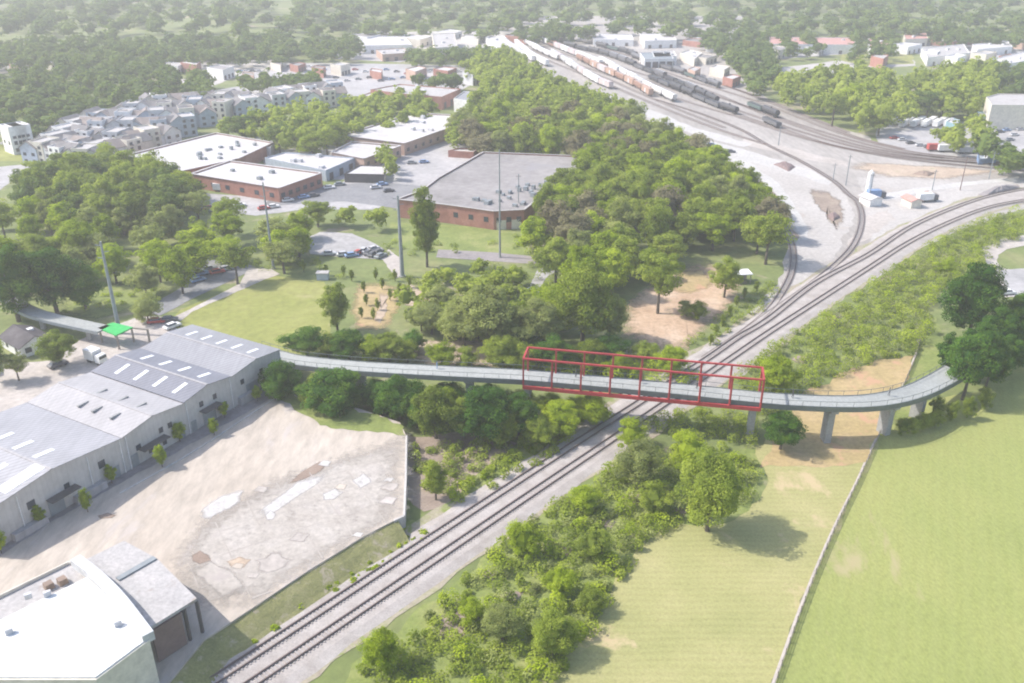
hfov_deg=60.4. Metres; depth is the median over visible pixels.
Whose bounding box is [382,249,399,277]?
dirt path
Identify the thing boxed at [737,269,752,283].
shelter
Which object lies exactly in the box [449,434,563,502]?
bank grass
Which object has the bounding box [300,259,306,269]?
sapling
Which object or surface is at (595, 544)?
tree
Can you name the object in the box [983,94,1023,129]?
cream block
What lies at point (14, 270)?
tree
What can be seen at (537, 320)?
tree
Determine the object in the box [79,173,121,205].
tree
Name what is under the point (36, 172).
tree
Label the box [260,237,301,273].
tree
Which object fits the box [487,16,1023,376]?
rail yard ground
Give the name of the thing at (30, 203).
tree
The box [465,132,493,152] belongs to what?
tree
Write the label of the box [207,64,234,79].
building
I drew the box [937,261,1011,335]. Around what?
tree
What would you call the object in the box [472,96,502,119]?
tree
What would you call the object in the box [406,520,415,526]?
embankment grass
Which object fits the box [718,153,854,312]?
gravel yard
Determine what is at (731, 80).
building
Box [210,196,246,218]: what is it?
tree
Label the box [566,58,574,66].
railcar
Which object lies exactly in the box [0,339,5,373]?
tree
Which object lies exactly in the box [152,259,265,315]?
street
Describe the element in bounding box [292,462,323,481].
wet stain
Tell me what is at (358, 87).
pale ground
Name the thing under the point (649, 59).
yard shed
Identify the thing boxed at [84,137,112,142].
townhouse
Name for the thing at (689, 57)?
building
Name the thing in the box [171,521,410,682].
embankment
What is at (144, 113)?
townhouse
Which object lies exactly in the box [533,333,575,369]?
tree
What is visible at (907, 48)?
building
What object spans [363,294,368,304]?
sapling
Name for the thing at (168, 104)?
townhouse
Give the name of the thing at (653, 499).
tree
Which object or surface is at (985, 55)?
building
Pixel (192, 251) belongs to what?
tree
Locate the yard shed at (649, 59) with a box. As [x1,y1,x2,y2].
[640,52,673,67]
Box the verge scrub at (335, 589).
[61,288,427,643]
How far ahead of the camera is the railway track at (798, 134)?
401.19 m
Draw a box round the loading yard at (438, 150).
[263,141,475,179]
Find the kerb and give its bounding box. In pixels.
[120,398,273,493]
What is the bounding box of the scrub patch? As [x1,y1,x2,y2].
[810,190,842,225]
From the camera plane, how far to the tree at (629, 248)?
242.81 m
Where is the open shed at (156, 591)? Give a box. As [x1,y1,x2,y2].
[87,541,203,661]
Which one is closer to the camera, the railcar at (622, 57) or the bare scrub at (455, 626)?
the bare scrub at (455, 626)
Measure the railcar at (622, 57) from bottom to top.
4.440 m
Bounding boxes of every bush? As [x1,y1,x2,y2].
[894,417,911,435]
[908,417,920,433]
[915,412,931,428]
[927,412,938,427]
[928,395,945,412]
[932,408,946,426]
[944,400,962,421]
[962,395,977,417]
[977,386,996,409]
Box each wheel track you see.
[710,141,831,184]
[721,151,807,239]
[881,177,1015,200]
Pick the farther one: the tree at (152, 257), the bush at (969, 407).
the tree at (152, 257)
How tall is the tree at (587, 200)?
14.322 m
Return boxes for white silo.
[865,170,874,191]
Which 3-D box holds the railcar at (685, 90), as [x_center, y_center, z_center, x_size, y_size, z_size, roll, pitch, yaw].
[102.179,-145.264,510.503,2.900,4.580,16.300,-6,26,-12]
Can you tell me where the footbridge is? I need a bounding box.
[262,341,966,442]
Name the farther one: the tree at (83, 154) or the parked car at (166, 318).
the tree at (83, 154)
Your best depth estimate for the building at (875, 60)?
607.95 m
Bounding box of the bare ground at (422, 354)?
[415,339,509,367]
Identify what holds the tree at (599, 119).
on the ground at (698, 252)
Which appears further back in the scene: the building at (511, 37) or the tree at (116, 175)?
the building at (511, 37)
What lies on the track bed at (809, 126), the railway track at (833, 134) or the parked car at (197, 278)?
the railway track at (833, 134)
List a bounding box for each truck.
[82,346,107,365]
[212,183,220,191]
[866,189,886,198]
[916,192,938,201]
[926,143,938,150]
[937,144,953,151]
[955,145,975,153]
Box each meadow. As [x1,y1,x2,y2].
[539,433,880,682]
[760,356,913,467]
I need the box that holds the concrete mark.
[202,491,242,517]
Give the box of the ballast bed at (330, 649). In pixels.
[214,191,1023,682]
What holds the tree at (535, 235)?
on the ground at (698, 252)
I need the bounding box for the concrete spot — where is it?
[266,511,275,519]
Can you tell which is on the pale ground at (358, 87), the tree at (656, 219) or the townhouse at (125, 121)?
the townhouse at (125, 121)
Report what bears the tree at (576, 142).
on the ground at (698, 252)
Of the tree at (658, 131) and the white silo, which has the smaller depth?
the white silo
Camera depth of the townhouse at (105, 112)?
421.42 m
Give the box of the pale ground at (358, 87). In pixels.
[0,63,469,143]
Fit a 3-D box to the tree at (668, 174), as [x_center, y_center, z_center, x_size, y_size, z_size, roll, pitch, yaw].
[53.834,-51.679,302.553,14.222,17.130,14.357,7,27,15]
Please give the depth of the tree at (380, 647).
117.82 m
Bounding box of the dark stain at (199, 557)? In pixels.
[192,551,210,563]
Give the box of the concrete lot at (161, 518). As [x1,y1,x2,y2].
[0,391,405,682]
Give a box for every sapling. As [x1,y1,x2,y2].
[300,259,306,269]
[340,265,345,274]
[348,269,353,279]
[358,307,362,317]
[361,281,365,290]
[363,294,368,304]
[370,307,375,319]
[372,267,378,277]
[374,298,380,309]
[379,277,384,288]
[387,289,393,300]
[392,269,397,278]
[406,276,411,284]
[708,334,714,344]
[714,324,719,333]
[720,314,725,325]
[728,305,732,314]
[734,295,739,305]
[742,287,747,297]
[754,281,758,290]
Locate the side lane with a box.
[1001,268,1023,295]
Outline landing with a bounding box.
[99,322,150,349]
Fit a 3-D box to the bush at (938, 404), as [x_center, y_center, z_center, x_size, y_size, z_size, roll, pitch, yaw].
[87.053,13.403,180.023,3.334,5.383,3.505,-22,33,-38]
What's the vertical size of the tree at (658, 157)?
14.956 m
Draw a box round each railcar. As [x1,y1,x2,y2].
[526,53,534,60]
[532,43,539,50]
[533,54,541,61]
[537,46,544,53]
[539,57,548,65]
[542,49,551,56]
[549,52,558,59]
[554,42,562,49]
[560,45,568,52]
[560,55,567,63]
[563,41,576,47]
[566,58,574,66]
[568,47,575,55]
[571,62,578,70]
[575,45,587,50]
[576,53,584,61]
[577,65,585,74]
[583,53,594,58]
[583,57,591,64]
[583,69,592,79]
[588,46,599,53]
[589,60,598,69]
[590,73,601,83]
[591,56,602,62]
[595,41,608,48]
[597,63,607,72]
[598,78,612,88]
[599,49,609,56]
[605,67,616,76]
[607,45,618,50]
[608,63,619,71]
[609,51,618,58]
[615,71,625,81]
[618,46,628,53]
[618,54,628,62]
[619,67,628,74]
[624,75,636,85]
[626,58,636,66]
[627,71,636,77]
[628,49,637,54]
[631,52,639,60]
[633,80,643,89]
[634,63,646,69]
[634,75,644,81]
[641,84,653,95]
[642,80,654,86]
[643,67,654,73]
[648,74,661,82]
[651,85,664,95]
[654,68,666,77]
[658,79,670,86]
[661,64,673,70]
[662,90,677,101]
[664,75,677,81]
[669,81,682,91]
[673,65,686,73]
[674,79,684,85]
[681,86,695,96]
[684,71,697,78]
[685,81,697,90]
[692,93,707,101]
[695,75,707,83]
[695,86,706,96]
[705,91,719,100]
[705,98,720,107]
[707,78,721,87]
[720,102,738,113]
[747,101,762,110]
[762,105,779,117]
[762,116,781,127]
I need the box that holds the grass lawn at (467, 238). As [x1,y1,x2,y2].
[389,222,532,255]
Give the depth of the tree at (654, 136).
360.22 m
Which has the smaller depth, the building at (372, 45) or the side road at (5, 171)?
the side road at (5, 171)
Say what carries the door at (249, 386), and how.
in the warehouse at (242, 363)
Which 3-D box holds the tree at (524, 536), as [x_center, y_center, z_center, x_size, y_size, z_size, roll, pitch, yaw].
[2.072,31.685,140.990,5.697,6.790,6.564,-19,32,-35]
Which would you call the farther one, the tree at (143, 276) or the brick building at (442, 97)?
the brick building at (442, 97)
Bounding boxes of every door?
[47,498,65,516]
[113,464,120,477]
[131,452,139,467]
[191,419,197,431]
[202,409,216,424]
[246,378,258,391]
[497,220,505,229]
[512,219,520,228]
[645,62,650,67]
[652,62,657,67]
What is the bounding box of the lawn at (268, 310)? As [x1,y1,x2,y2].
[175,276,330,353]
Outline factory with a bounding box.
[396,151,576,229]
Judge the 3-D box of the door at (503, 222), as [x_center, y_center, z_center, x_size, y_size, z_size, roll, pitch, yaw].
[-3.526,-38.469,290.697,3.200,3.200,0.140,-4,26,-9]
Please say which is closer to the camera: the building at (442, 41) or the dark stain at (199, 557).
the dark stain at (199, 557)
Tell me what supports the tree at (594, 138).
on the ground at (698, 252)
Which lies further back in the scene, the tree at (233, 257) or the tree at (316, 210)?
the tree at (316, 210)
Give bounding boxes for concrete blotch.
[323,488,343,499]
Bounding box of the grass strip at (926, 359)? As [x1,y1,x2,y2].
[893,316,943,419]
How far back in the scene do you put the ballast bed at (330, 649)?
154.52 m
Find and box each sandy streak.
[608,95,750,146]
[743,139,847,165]
[847,210,895,245]
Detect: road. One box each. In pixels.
[0,165,28,189]
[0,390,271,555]
[436,249,538,263]
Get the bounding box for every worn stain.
[232,563,243,568]
[247,573,259,577]
[253,486,266,492]
[289,533,309,541]
[318,460,330,465]
[335,484,345,488]
[352,532,362,536]
[378,496,396,504]
[381,483,397,490]
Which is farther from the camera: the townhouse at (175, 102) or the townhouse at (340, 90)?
the townhouse at (340, 90)
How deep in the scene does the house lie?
208.14 m
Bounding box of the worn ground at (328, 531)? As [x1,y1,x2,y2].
[182,437,403,600]
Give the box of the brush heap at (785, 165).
[773,161,794,170]
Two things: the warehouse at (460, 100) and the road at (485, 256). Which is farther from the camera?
the warehouse at (460, 100)
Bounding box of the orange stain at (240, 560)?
[228,557,249,566]
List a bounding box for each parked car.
[46,359,68,368]
[147,317,164,324]
[161,315,178,322]
[163,321,181,329]
[190,276,206,282]
[197,269,208,274]
[203,265,217,269]
[209,268,225,274]
[218,265,233,269]
[257,205,270,209]
[267,203,279,208]
[282,197,293,201]
[297,194,309,198]
[307,192,319,197]
[322,250,336,255]
[323,184,335,188]
[334,181,345,185]
[336,251,346,256]
[344,251,359,257]
[353,249,361,253]
[363,249,373,254]
[367,245,380,249]
[367,250,375,256]
[370,184,381,188]
[374,248,384,253]
[374,252,387,258]
[376,181,387,184]
[383,187,394,192]
[407,160,416,163]
[419,159,428,162]
[1005,288,1016,294]
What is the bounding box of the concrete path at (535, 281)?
[530,268,554,293]
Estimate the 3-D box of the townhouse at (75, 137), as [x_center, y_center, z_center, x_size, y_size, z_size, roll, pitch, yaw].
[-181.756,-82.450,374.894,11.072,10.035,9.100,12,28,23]
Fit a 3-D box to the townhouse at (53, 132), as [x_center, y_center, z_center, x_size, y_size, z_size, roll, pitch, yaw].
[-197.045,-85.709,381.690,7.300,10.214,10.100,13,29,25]
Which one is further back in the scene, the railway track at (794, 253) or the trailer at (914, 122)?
the trailer at (914, 122)
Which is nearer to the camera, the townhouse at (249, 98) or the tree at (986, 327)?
the tree at (986, 327)
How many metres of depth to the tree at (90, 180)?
301.39 m
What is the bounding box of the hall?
[0,555,159,682]
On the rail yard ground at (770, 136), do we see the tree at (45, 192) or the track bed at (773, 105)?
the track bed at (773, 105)
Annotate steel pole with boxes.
[96,241,122,334]
[259,182,275,268]
[392,195,405,277]
[498,149,501,257]
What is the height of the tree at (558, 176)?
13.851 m
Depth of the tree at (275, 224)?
266.41 m
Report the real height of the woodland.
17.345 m
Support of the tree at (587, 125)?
on the ground at (698, 252)
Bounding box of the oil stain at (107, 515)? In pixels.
[99,513,114,518]
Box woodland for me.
[0,43,1003,319]
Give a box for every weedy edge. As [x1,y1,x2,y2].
[300,203,1022,682]
[403,187,1023,534]
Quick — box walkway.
[5,298,109,340]
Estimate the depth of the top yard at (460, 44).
729.22 m
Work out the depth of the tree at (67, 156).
322.33 m
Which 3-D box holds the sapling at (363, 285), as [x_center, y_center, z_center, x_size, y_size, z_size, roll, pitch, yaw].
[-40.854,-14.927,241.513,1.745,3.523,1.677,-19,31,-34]
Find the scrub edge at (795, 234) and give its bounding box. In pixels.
[766,192,798,238]
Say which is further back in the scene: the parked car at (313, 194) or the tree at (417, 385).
the parked car at (313, 194)
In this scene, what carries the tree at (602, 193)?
on the ground at (698, 252)
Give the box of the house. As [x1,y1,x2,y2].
[0,324,47,357]
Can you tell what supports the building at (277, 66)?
on the pale ground at (358, 87)
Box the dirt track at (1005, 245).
[980,235,1023,296]
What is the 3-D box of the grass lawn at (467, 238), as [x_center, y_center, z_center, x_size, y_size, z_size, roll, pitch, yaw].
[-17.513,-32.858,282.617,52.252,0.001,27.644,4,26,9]
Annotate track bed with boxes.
[536,53,726,127]
[541,42,974,161]
[542,46,994,165]
[547,55,1022,171]
[548,59,754,139]
[559,42,888,148]
[563,44,940,158]
[577,41,905,148]
[600,48,849,132]
[645,78,997,165]
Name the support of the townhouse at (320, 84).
on the pale ground at (358, 87)
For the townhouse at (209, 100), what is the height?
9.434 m
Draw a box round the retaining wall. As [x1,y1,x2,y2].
[393,435,407,527]
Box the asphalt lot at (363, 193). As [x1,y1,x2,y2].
[266,183,421,208]
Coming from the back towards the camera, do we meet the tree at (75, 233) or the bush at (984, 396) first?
the tree at (75, 233)
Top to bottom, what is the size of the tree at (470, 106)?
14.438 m
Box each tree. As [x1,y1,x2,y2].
[0,198,18,237]
[0,235,27,252]
[0,242,44,321]
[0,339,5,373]
[0,351,28,380]
[0,531,6,553]
[6,175,50,208]
[7,165,43,187]
[12,233,59,252]
[14,195,44,230]
[15,213,45,239]
[16,167,49,187]
[18,246,88,313]
[20,160,54,170]
[27,235,48,253]
[30,328,78,366]
[30,505,46,520]
[33,184,61,204]
[34,189,58,202]
[34,199,54,234]
[38,178,52,186]
[42,152,65,163]
[43,163,60,178]
[44,200,79,231]
[48,179,83,207]
[51,170,85,190]
[52,234,68,251]
[54,217,101,261]
[55,151,88,169]
[56,245,93,267]
[59,190,84,201]
[61,193,84,216]
[61,265,106,310]
[64,167,101,187]
[68,152,87,162]
[73,206,102,230]
[75,232,116,263]
[76,192,116,215]
[77,487,92,511]
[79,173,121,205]
[80,188,114,207]
[82,176,100,195]
[85,160,113,175]
[86,142,118,159]
[87,150,111,165]
[90,213,121,242]
[91,242,132,283]
[103,167,130,187]
[104,464,116,482]
[105,207,140,234]
[106,155,132,165]
[107,159,131,177]
[110,191,150,230]
[111,162,140,180]
[115,149,143,166]
[116,180,150,221]
[116,182,148,193]
[123,262,159,292]
[128,222,164,247]
[129,291,163,322]
[130,155,167,170]
[131,164,158,193]
[132,237,170,266]
[135,149,168,166]
[140,210,180,239]
[141,203,159,219]
[142,247,171,282]
[146,166,170,192]
[146,187,188,218]
[148,173,193,201]
[152,444,167,466]
[157,247,195,293]
[159,204,186,237]
[160,162,180,174]
[168,170,199,190]
[171,238,213,273]
[171,422,185,441]
[174,222,219,248]
[175,175,206,200]
[176,190,210,219]
[202,234,241,263]
[207,418,218,434]
[208,210,244,237]
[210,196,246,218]
[213,239,257,284]
[217,401,228,417]
[221,115,255,136]
[251,385,261,401]
[254,216,291,241]
[257,229,298,256]
[257,358,302,400]
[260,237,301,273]
[262,121,290,152]
[273,325,326,355]
[285,226,313,257]
[286,211,313,234]
[293,366,371,417]
[295,133,327,153]
[296,373,315,406]
[299,200,336,226]
[308,332,335,357]
[310,126,340,154]
[315,282,350,331]
[323,120,349,147]
[325,328,365,359]
[342,376,368,408]
[355,333,380,360]
[355,626,401,671]
[360,377,383,406]
[364,331,407,361]
[366,387,390,415]
[371,374,426,420]
[397,389,423,428]
[398,339,418,362]
[402,328,427,351]
[403,302,431,330]
[406,380,425,392]
[407,185,440,267]
[407,383,461,438]
[411,302,443,334]
[422,459,451,499]
[423,283,456,304]
[424,339,459,365]
[436,317,453,338]
[436,381,465,399]
[437,300,481,345]
[442,386,459,403]
[443,112,474,133]
[446,396,470,438]
[447,107,476,119]
[450,384,508,441]
[453,284,522,346]
[455,345,480,366]
[456,118,486,146]
[457,595,486,626]
[463,103,482,113]
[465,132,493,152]
[466,90,487,112]
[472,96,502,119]
[475,383,513,398]
[476,334,521,367]
[480,121,503,133]
[480,599,524,639]
[481,410,519,448]
[483,99,513,124]
[483,130,514,152]
[503,86,529,108]
[503,391,540,438]
[505,116,537,133]
[505,518,544,559]
[506,300,531,337]
[506,389,539,405]
[507,295,566,345]
[507,341,538,368]
[508,124,537,152]
[510,121,537,151]
[512,327,544,355]
[514,216,554,259]
[521,415,559,450]
[530,105,552,119]
[531,123,564,153]
[531,182,559,216]
[531,236,570,282]
[531,283,565,318]
[531,606,580,655]
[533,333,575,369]
[534,121,554,153]
[534,391,560,411]
[535,199,572,238]
[537,398,582,435]
[541,168,575,186]
[541,565,577,599]
[542,194,581,215]
[542,261,618,341]
[544,209,596,242]
[548,111,568,136]
[552,183,583,199]
[556,118,580,136]
[558,99,584,114]
[558,244,600,286]
[559,126,591,145]
[561,105,593,122]
[561,169,585,187]
[562,129,594,157]
[565,188,603,213]
[566,227,592,257]
[566,394,584,409]
[567,484,603,515]
[569,155,596,173]
[571,142,608,166]
[571,173,599,191]
[571,337,608,369]
[574,206,612,228]
[574,584,608,615]
[575,113,607,129]
[575,118,602,132]
[575,395,612,424]
[575,527,613,562]
[580,244,622,277]
[582,99,606,111]
[583,182,619,203]
[584,163,613,182]
[584,209,607,234]
[585,159,610,172]
[588,130,603,138]
[588,229,626,256]
[590,135,606,143]
[592,195,629,220]
[594,110,609,121]
[594,332,632,360]
[595,248,633,293]
[596,121,626,134]
[596,129,624,145]
[596,292,629,334]
[597,220,633,237]
[600,154,628,176]
[600,351,631,375]
[602,103,621,118]
[602,116,623,127]
[602,177,628,202]
[604,195,640,226]
[605,106,630,123]
[605,135,634,155]
[605,138,627,164]
[610,235,648,282]
[611,169,629,183]
[611,222,646,253]
[612,436,667,481]
[615,122,646,134]
[617,415,649,447]
[619,144,644,166]
[619,152,650,170]
[620,104,645,120]
[620,167,656,200]
[620,172,654,213]
[621,128,646,145]
[622,98,648,118]
[623,165,644,172]
[626,198,646,232]
[627,113,653,134]
[627,340,660,364]
[631,248,684,313]
[634,479,672,514]
[636,140,661,156]
[637,205,677,247]
[638,247,659,274]
[639,197,673,229]
[642,127,662,141]
[642,137,660,148]
[643,159,664,190]
[644,147,667,165]
[645,179,688,209]
[645,184,688,222]
[648,133,664,139]
[648,166,688,194]
[649,230,688,260]
[652,116,674,131]
[653,344,692,374]
[655,130,682,151]
[659,144,682,161]
[663,126,689,143]
[663,156,692,177]
[670,153,691,162]
[670,212,701,244]
[670,428,710,468]
[671,142,691,156]
[673,446,750,531]
[675,197,716,239]
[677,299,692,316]
[678,150,706,161]
[681,170,704,197]
[682,132,713,151]
[684,163,718,183]
[685,180,717,205]
[686,154,719,179]
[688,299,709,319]
[691,146,708,152]
[693,179,724,197]
[694,144,731,169]
[694,197,727,220]
[694,212,738,250]
[707,255,743,297]
[710,174,730,192]
[714,160,735,182]
[717,196,757,241]
[718,188,754,232]
[720,174,756,201]
[724,172,755,184]
[730,160,746,173]
[730,166,763,193]
[739,214,778,254]
[745,210,797,264]
[747,182,776,214]
[751,193,791,214]
[753,196,792,223]
[755,354,803,392]
[762,410,808,449]
[820,91,851,125]
[838,82,871,101]
[868,105,898,136]
[911,90,945,117]
[932,83,961,116]
[932,255,959,275]
[935,332,956,367]
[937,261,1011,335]
[941,333,1004,400]
[953,319,1005,358]
[976,304,1023,340]
[983,343,1015,385]
[995,291,1023,329]
[999,333,1023,369]
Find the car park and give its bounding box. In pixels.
[201,152,479,215]
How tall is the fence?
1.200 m
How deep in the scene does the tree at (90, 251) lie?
255.29 m
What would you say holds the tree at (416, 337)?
on the bare ground at (422, 354)
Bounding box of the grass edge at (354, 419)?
[278,391,405,435]
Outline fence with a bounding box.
[775,338,920,682]
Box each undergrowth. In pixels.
[374,204,1022,682]
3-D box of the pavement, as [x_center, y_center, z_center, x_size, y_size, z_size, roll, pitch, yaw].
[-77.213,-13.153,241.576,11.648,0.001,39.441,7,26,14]
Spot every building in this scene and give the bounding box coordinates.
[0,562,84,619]
[47,59,54,69]
[165,62,182,71]
[180,61,201,72]
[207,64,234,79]
[242,71,254,78]
[253,135,274,156]
[265,152,354,181]
[270,60,282,71]
[289,62,305,71]
[311,65,325,77]
[330,62,350,75]
[344,165,385,182]
[349,33,379,42]
[360,36,411,53]
[370,68,382,78]
[370,84,460,109]
[376,48,407,61]
[377,31,407,35]
[399,34,431,46]
[405,66,426,79]
[432,33,457,55]
[433,67,456,75]
[434,29,461,37]
[448,148,477,157]
[461,34,482,44]
[463,70,479,85]
[483,36,511,48]
[505,33,542,43]
[592,34,633,45]
[640,34,676,48]
[652,50,676,64]
[679,50,701,65]
[682,38,701,47]
[687,66,700,78]
[697,54,716,64]
[706,44,739,53]
[709,65,729,77]
[722,74,740,87]
[769,37,855,53]
[773,45,788,58]
[805,46,823,55]
[867,38,889,54]
[870,54,888,67]
[894,42,921,54]
[903,33,927,45]
[920,44,968,65]
[922,49,939,60]
[930,39,957,45]
[944,54,965,63]
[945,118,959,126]
[969,51,996,61]
[971,42,1012,53]
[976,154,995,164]
[993,52,1023,70]
[1012,39,1023,49]
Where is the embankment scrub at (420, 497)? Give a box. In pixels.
[407,431,516,511]
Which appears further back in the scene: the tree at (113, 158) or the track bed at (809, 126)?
the track bed at (809, 126)
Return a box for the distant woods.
[0,20,1023,173]
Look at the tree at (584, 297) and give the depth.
205.58 m
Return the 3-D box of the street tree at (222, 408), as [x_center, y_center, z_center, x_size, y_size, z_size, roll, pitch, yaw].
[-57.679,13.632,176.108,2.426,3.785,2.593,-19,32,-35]
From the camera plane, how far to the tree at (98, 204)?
283.80 m
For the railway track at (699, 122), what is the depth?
463.34 m
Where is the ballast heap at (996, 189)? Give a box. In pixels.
[979,185,1019,195]
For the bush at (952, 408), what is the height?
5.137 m
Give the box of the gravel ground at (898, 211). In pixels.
[856,177,1023,241]
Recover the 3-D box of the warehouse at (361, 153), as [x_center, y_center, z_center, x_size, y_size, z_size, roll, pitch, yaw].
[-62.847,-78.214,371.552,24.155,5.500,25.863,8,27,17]
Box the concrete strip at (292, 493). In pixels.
[262,476,321,514]
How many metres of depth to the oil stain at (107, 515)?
147.84 m
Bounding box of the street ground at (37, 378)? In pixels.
[0,316,176,411]
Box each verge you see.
[0,144,22,160]
[61,283,164,317]
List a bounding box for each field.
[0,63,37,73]
[776,365,1023,682]
[782,60,915,73]
[840,54,913,64]
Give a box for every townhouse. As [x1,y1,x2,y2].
[0,122,27,154]
[3,121,32,153]
[18,135,46,162]
[28,136,59,161]
[39,129,69,136]
[40,139,63,159]
[44,122,67,131]
[47,141,79,154]
[51,122,80,130]
[51,131,77,138]
[54,113,79,123]
[55,141,82,151]
[61,142,86,156]
[62,135,88,141]
[63,134,72,139]
[64,115,88,121]
[70,124,91,130]
[70,135,94,140]
[70,143,100,152]
[73,116,93,124]
[74,126,103,135]
[77,134,102,143]
[79,106,100,115]
[79,116,102,124]
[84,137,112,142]
[86,108,104,115]
[86,116,112,126]
[87,127,103,135]
[87,143,112,159]
[94,107,116,116]
[101,127,128,137]
[102,118,112,128]
[103,137,133,151]
[105,115,123,128]
[107,109,126,118]
[112,134,143,152]
[114,107,136,117]
[116,102,125,108]
[116,115,138,128]
[116,128,132,136]
[122,130,151,137]
[123,99,141,109]
[123,131,152,149]
[126,120,141,126]
[127,110,142,114]
[133,124,161,147]
[134,98,150,109]
[134,116,158,125]
[138,92,156,100]
[138,106,155,116]
[145,100,165,105]
[148,106,163,115]
[148,115,166,125]
[149,92,166,99]
[154,115,173,125]
[156,99,171,106]
[156,123,181,144]
[157,125,164,144]
[159,106,172,115]
[163,106,186,112]
[165,94,177,100]
[165,100,181,106]
[168,92,189,99]
[169,112,188,137]
[176,104,194,114]
[176,112,197,137]
[178,97,189,104]
[186,96,202,104]
[187,104,207,126]
[190,91,208,95]
[194,96,212,106]
[198,106,217,127]
[203,90,214,97]
[207,99,224,107]
[211,91,226,98]
[211,98,233,119]
[221,89,236,97]
[231,90,251,96]
[232,96,251,115]
[238,94,259,111]
[252,93,268,111]
[259,93,275,106]
[263,87,282,93]
[265,91,285,111]
[273,85,292,92]
[278,92,288,109]
[284,89,304,104]
[289,83,307,87]
[291,88,309,107]
[298,82,316,89]
[305,88,321,108]
[307,81,326,87]
[310,89,324,100]
[317,87,336,107]
[321,81,332,86]
[324,86,347,105]
[325,79,342,86]
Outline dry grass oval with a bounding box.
[673,270,710,292]
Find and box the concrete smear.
[353,473,370,487]
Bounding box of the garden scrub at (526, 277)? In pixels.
[218,234,781,346]
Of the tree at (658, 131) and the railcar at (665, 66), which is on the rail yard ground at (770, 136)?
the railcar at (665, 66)
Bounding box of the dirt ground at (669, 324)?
[622,265,744,347]
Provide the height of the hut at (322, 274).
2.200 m
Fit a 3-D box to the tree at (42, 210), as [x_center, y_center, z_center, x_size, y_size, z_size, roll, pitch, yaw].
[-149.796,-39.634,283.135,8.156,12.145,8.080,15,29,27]
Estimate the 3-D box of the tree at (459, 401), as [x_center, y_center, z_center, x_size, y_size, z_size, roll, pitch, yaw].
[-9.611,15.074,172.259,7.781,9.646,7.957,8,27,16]
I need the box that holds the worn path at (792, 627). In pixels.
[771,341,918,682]
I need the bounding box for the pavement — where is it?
[177,268,278,320]
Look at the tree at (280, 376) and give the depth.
181.67 m
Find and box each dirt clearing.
[352,284,399,329]
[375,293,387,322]
[401,284,429,305]
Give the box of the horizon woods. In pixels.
[0,0,1023,39]
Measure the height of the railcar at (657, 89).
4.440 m
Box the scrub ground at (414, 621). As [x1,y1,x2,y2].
[345,448,760,682]
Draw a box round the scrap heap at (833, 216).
[828,212,839,220]
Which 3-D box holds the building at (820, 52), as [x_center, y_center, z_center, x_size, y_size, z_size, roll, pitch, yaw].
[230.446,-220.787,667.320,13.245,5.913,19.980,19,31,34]
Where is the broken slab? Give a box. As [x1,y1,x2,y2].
[193,561,242,597]
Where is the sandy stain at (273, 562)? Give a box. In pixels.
[258,553,289,572]
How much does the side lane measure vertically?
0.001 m
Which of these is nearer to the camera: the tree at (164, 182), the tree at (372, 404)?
the tree at (372, 404)
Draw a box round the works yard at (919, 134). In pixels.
[876,118,1023,159]
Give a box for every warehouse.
[0,402,126,543]
[27,372,187,470]
[91,348,234,434]
[130,132,273,176]
[142,324,280,406]
[191,160,322,201]
[331,141,401,166]
[346,113,450,155]
[454,91,496,111]
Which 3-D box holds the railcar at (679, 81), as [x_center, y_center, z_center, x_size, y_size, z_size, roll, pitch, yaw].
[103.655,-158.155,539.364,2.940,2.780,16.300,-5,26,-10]
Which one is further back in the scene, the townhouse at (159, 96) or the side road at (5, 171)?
the townhouse at (159, 96)
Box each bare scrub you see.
[438,610,478,638]
[501,591,522,600]
[599,519,615,527]
[672,507,687,515]
[792,355,807,362]
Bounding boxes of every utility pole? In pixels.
[845,155,852,185]
[960,156,969,189]
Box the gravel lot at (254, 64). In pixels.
[181,59,285,85]
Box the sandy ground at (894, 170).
[854,163,996,178]
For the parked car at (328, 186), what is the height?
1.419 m
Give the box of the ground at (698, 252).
[0,0,1023,682]
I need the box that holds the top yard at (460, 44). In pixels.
[352,30,512,48]
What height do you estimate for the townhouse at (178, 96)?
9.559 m
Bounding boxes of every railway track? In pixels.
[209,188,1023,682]
[243,199,1023,682]
[514,43,725,127]
[527,47,1023,171]
[539,41,999,162]
[541,46,997,164]
[549,60,768,144]
[559,41,976,159]
[561,43,938,157]
[563,38,904,148]
[601,48,848,132]
[647,78,999,164]
[655,99,865,342]
[701,220,797,358]
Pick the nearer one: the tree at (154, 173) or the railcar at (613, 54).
the tree at (154, 173)
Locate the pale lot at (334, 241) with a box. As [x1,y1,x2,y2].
[309,232,382,259]
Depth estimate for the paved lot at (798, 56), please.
660.12 m
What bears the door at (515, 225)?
in the factory
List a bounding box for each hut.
[315,270,329,279]
[858,192,882,206]
[900,193,922,207]
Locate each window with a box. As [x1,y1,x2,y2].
[25,347,31,352]
[26,499,35,509]
[64,482,69,488]
[98,459,105,468]
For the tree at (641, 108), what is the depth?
409.76 m
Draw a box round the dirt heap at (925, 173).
[914,170,934,175]
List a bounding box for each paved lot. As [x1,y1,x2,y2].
[337,51,405,61]
[781,54,839,58]
[916,39,1023,59]
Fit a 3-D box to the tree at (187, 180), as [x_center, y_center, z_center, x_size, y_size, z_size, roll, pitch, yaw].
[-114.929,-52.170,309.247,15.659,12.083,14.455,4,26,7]
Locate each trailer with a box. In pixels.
[898,119,908,126]
[909,118,919,126]
[916,116,925,124]
[921,118,930,127]
[929,116,937,124]
[932,118,942,126]
[939,116,948,124]

